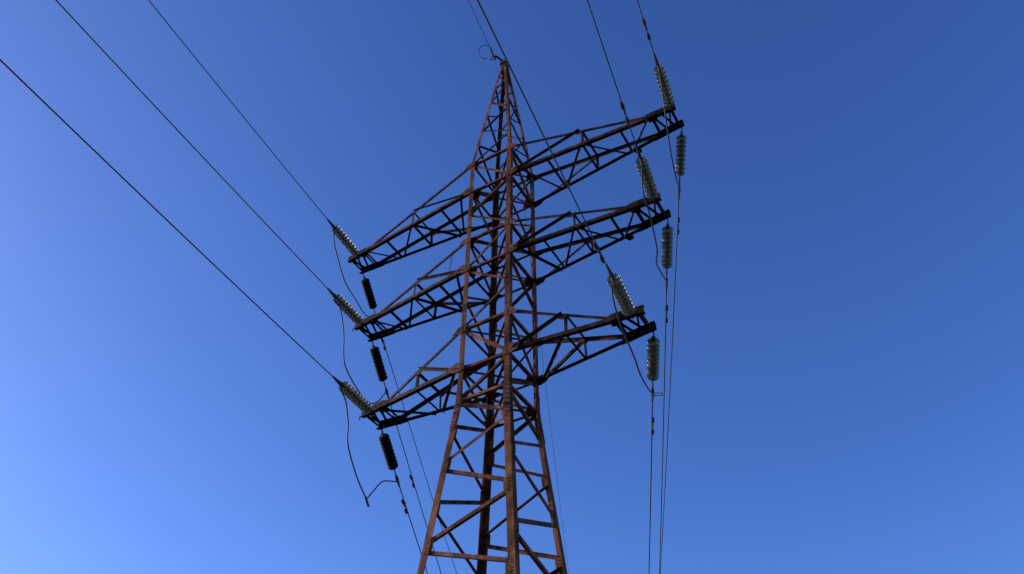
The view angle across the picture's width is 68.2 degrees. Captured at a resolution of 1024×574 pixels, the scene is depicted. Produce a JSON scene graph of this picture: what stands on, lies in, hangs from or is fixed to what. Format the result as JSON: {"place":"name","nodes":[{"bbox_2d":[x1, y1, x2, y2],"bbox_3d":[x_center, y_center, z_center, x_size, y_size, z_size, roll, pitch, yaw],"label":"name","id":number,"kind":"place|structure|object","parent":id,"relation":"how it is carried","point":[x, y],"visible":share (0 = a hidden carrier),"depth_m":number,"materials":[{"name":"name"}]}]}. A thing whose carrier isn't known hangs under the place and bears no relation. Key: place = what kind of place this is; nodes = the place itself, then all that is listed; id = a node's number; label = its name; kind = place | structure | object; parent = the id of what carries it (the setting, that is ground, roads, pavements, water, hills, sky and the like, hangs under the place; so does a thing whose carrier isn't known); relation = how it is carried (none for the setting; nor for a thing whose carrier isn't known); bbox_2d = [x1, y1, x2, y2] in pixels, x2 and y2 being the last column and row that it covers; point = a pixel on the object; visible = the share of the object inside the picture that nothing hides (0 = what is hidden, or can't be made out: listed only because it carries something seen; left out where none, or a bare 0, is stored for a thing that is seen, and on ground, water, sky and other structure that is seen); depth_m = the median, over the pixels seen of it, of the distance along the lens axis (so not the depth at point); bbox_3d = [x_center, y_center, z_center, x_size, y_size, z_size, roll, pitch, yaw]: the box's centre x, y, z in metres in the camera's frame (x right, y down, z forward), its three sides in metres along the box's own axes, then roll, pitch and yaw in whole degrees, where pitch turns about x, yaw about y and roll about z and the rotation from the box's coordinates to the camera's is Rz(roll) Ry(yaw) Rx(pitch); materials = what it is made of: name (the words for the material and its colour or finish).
{"place":"outdoors","nodes":[
{"label":"outdoors","id":0,"kind":"place"},
{"bbox_2d":[0,0,1023,573],"label":"sky","id":1,"kind":"structure","parent":0,"point":[847,389],"materials":[{"name":"blue"}]},
{"bbox_3d":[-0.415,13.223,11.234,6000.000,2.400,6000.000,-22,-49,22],"label":"ground","id":2,"kind":"structure","parent":0,"visible":0},
{"bbox_2d":[348,55,684,573],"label":"lattice tower","id":3,"kind":"structure","parent":2,"relation":"on","point":[535,380],"depth_m":23.00,"materials":[{"name":"brown metal"}]},
{"bbox_2d":[327,218,359,258],"bbox_3d":[-6.349,-1.801,28.527,0.352,0.395,2.368,-15,-41,15],"label":"insulator string","id":4,"kind":"object","parent":3,"relation":"attached to","point":[346,242],"visible":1,"depth_m":28.54,"materials":[{"name":"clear glass"}]},
{"bbox_2d":[148,0,326,218],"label":"power line","id":5,"kind":"object","parent":4,"relation":"attached to","point":[233,104],"visible":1,"depth_m":23.63,"materials":[{"name":"metal"}]},
{"bbox_2d":[327,288,363,326],"bbox_3d":[-5.559,0.719,25.377,0.352,0.395,2.374,-15,-39,15],"label":"insulator string","id":6,"kind":"object","parent":3,"relation":"attached to","point":[351,313],"visible":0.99,"depth_m":25.39,"materials":[{"name":"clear glass"}]},
{"bbox_2d":[55,0,326,287],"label":"power line","id":7,"kind":"object","parent":6,"relation":"attached to","point":[182,135],"visible":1,"depth_m":19.25,"materials":[{"name":"metal"}]},
{"bbox_2d":[332,376,372,414],"bbox_3d":[-4.640,3.209,22.167,0.352,0.395,2.373,-14,-40,14],"label":"insulator string","id":8,"kind":"object","parent":3,"relation":"attached to","point":[356,398],"visible":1,"depth_m":22.14,"materials":[{"name":"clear glass"}]},
{"bbox_2d":[0,59,332,376],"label":"power line","id":9,"kind":"object","parent":8,"relation":"attached to","point":[74,131],"visible":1,"depth_m":15.78,"materials":[{"name":"metal"}]},
{"bbox_2d":[361,272,378,324],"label":"insulator string","id":10,"kind":"object","parent":3,"relation":"attached to","point":[368,291],"visible":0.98,"depth_m":30.58,"materials":[{"name":"brown ceramic"}]},
{"bbox_2d":[333,232,367,316],"bbox_3d":[-6.141,-0.018,29.323,0.069,0.977,4.893,-7,-45,8],"label":"jumper cable","id":11,"kind":"object","parent":10,"relation":"hanging from","point":[342,274],"visible":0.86,"depth_m":28.29,"materials":[{"name":"metal"}]},
{"bbox_2d":[379,328,456,572],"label":"power line","id":12,"kind":"object","parent":10,"relation":"hanging from","point":[414,442],"visible":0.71,"depth_m":37.24,"materials":[{"name":"metal"}]},
{"bbox_2d":[370,340,388,397],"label":"insulator string","id":13,"kind":"object","parent":3,"relation":"attached to","point":[378,363],"visible":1,"depth_m":27.34,"materials":[{"name":"brown ceramic"}]},
{"bbox_2d":[335,302,385,403],"bbox_3d":[-5.248,2.687,25.948,0.069,1.767,4.840,-9,-45,9],"label":"jumper cable","id":14,"kind":"object","parent":13,"relation":"hanging from","point":[344,358],"visible":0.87,"depth_m":25.10,"materials":[{"name":"metal"}]},
{"bbox_2d":[391,406,441,573],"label":"power line","id":15,"kind":"object","parent":13,"relation":"hanging from","point":[415,487],"visible":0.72,"depth_m":31.17,"materials":[{"name":"metal"}]},
{"bbox_2d":[379,429,399,487],"bbox_3d":[-3.929,5.538,24.436,0.352,0.395,2.996,-4,-53,5],"label":"insulator string","id":16,"kind":"object","parent":3,"relation":"attached to","point":[388,450],"visible":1,"depth_m":24.16,"materials":[{"name":"brown ceramic"}]},
{"bbox_2d":[341,392,395,506],"bbox_3d":[-4.365,5.349,22.592,0.092,2.005,4.853,-9,-45,9],"label":"jumper cable","id":17,"kind":"object","parent":16,"relation":"hanging from","point":[366,500],"visible":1,"depth_m":21.78,"materials":[{"name":"metal"}]},
{"bbox_2d":[400,488,427,573],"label":"power line","id":18,"kind":"object","parent":16,"relation":"hanging from","point":[412,527],"visible":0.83,"depth_m":26.72,"materials":[{"name":"metal"}]},
{"bbox_2d":[401,499,407,513],"bbox_3d":[-3.664,7.448,25.834,0.103,0.226,0.720,-4,-53,5],"label":"vibration damper","id":19,"kind":"object","parent":18,"relation":"attached to","point":[404,504],"visible":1,"depth_m":25.83,"materials":[{"name":"black metal"}]},
{"bbox_2d":[468,0,493,55],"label":"earth wire","id":20,"kind":"object","parent":3,"relation":"attached to","point":[479,24],"visible":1,"depth_m":32.32,"materials":[{"name":"metal"}]},
{"bbox_2d":[510,90,568,571],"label":"earth wire","id":21,"kind":"object","parent":3,"relation":"attached to","point":[541,353],"visible":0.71,"depth_m":49.87,"materials":[{"name":"metal"}]},
{"bbox_2d":[605,264,634,318],"bbox_3d":[2.718,0.151,19.030,0.352,0.395,2.370,-16,-41,16],"label":"insulator string","id":22,"kind":"object","parent":3,"relation":"attached to","point":[623,300],"visible":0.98,"depth_m":19.00,"materials":[{"name":"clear glass"}]},
{"bbox_2d":[477,0,606,264],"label":"power line","id":23,"kind":"object","parent":22,"relation":"attached to","point":[535,118],"visible":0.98,"depth_m":14.64,"materials":[{"name":"metal"}]},
{"bbox_2d":[593,242,604,262],"bbox_3d":[2.025,-0.851,17.676,0.103,0.226,0.720,-16,-41,16],"label":"vibration damper","id":24,"kind":"object","parent":23,"relation":"attached to","point":[601,257],"visible":1,"depth_m":17.67,"materials":[{"name":"black metal"}]},
{"bbox_2d":[635,146,657,202],"bbox_3d":[3.792,-3.151,21.390,0.352,0.395,2.373,-15,-40,15],"label":"insulator string","id":25,"kind":"object","parent":3,"relation":"attached to","point":[650,187],"visible":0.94,"depth_m":21.38,"materials":[{"name":"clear glass"}]},
{"bbox_2d":[587,0,636,145],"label":"power line","id":26,"kind":"object","parent":25,"relation":"attached to","point":[608,62],"visible":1,"depth_m":18.26,"materials":[{"name":"metal"}]},
{"bbox_2d":[620,102,629,124],"bbox_3d":[2.905,-4.519,19.523,0.103,0.226,0.720,-15,-40,15],"label":"vibration damper","id":27,"kind":"object","parent":26,"relation":"attached to","point":[622,106],"visible":1,"depth_m":19.50,"materials":[{"name":"black metal"}]},
{"bbox_2d":[647,326,662,402],"bbox_3d":[3.992,2.233,21.118,0.456,0.395,2.982,-4,-50,5],"label":"insulator string","id":28,"kind":"object","parent":3,"relation":"attached to","point":[653,349],"visible":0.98,"depth_m":20.84,"materials":[{"name":"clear glass"}]},
{"bbox_2d":[611,284,653,394],"bbox_3d":[3.213,1.778,19.742,0.126,0.853,4.755,-14,-46,14],"label":"jumper cable","id":29,"kind":"object","parent":28,"relation":"hanging from","point":[627,339],"visible":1,"depth_m":18.80,"materials":[{"name":"metal"}]},
{"bbox_2d":[648,403,652,573],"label":"power line","id":30,"kind":"object","parent":28,"relation":"hanging from","point":[650,494],"visible":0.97,"depth_m":25.02,"materials":[{"name":"metal"}]},
{"bbox_2d":[651,417,653,434],"bbox_3d":[4.199,4.115,22.639,0.103,0.226,0.720,-4,-50,5],"label":"vibration damper","id":31,"kind":"object","parent":30,"relation":"attached to","point":[652,425],"visible":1,"depth_m":22.61,"materials":[{"name":"black metal"}]},
{"bbox_2d":[653,52,674,111],"bbox_3d":[4.760,-6.403,23.787,0.352,0.395,2.367,-16,-42,16],"label":"insulator string","id":32,"kind":"object","parent":3,"relation":"attached to","point":[669,100],"visible":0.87,"depth_m":23.79,"materials":[{"name":"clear glass"}]},
{"bbox_2d":[637,0,653,52],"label":"power line","id":33,"kind":"object","parent":32,"relation":"attached to","point":[642,18],"visible":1,"depth_m":21.97,"materials":[{"name":"metal"}]},
{"bbox_2d":[642,18,650,40],"bbox_3d":[3.943,-7.601,22.242,0.103,0.226,0.720,-16,-42,16],"label":"vibration damper","id":34,"kind":"object","parent":33,"relation":"attached to","point":[648,34],"visible":1,"depth_m":22.21,"materials":[{"name":"black metal"}]},
{"bbox_2d":[661,214,673,292],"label":"insulator string","id":35,"kind":"object","parent":3,"relation":"attached to","point":[667,247],"visible":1,"depth_m":23.28,"materials":[{"name":"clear glass"}]},
{"bbox_2d":[641,164,667,283],"bbox_3d":[4.161,-1.416,22.093,0.218,1.015,4.756,-12,-46,12],"label":"jumper cable","id":36,"kind":"object","parent":35,"relation":"hanging from","point":[651,222],"visible":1,"depth_m":21.17,"materials":[{"name":"metal"}]},
{"bbox_2d":[659,293,666,573],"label":"power line","id":37,"kind":"object","parent":35,"relation":"hanging from","point":[663,434],"visible":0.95,"depth_m":28.69,"materials":[{"name":"metal"}]},
{"bbox_2d":[665,305,667,322],"bbox_3d":[5.075,0.855,24.897,0.103,0.226,0.720,-4,-52,5],"label":"vibration damper","id":38,"kind":"object","parent":37,"relation":"attached to","point":[666,310],"visible":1,"depth_m":24.86,"materials":[{"name":"black metal"}]},
{"bbox_2d":[675,123,686,199],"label":"insulator string","id":39,"kind":"object","parent":3,"relation":"attached to","point":[680,155],"visible":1,"depth_m":25.65,"materials":[{"name":"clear glass"}]},
{"bbox_2d":[660,200,678,573],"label":"power line","id":40,"kind":"object","parent":39,"relation":"hanging from","point":[670,380],"visible":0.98,"depth_m":32.55,"materials":[{"name":"metal"}]},
{"bbox_2d":[677,217,679,234],"bbox_3d":[6.024,-2.253,27.459,0.103,0.226,0.720,-4,-51,4],"label":"vibration damper","id":41,"kind":"object","parent":40,"relation":"attached to","point":[678,221],"visible":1,"depth_m":27.39,"materials":[{"name":"black metal"}]},
{"bbox_2d":[659,71,680,189],"bbox_3d":[5.125,-4.588,24.403,0.177,1.295,4.745,-12,-46,12],"label":"jumper cable","id":42,"kind":"object","parent":39,"relation":"hanging from","point":[667,130],"visible":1,"depth_m":23.46,"materials":[{"name":"metal"}]}
]}

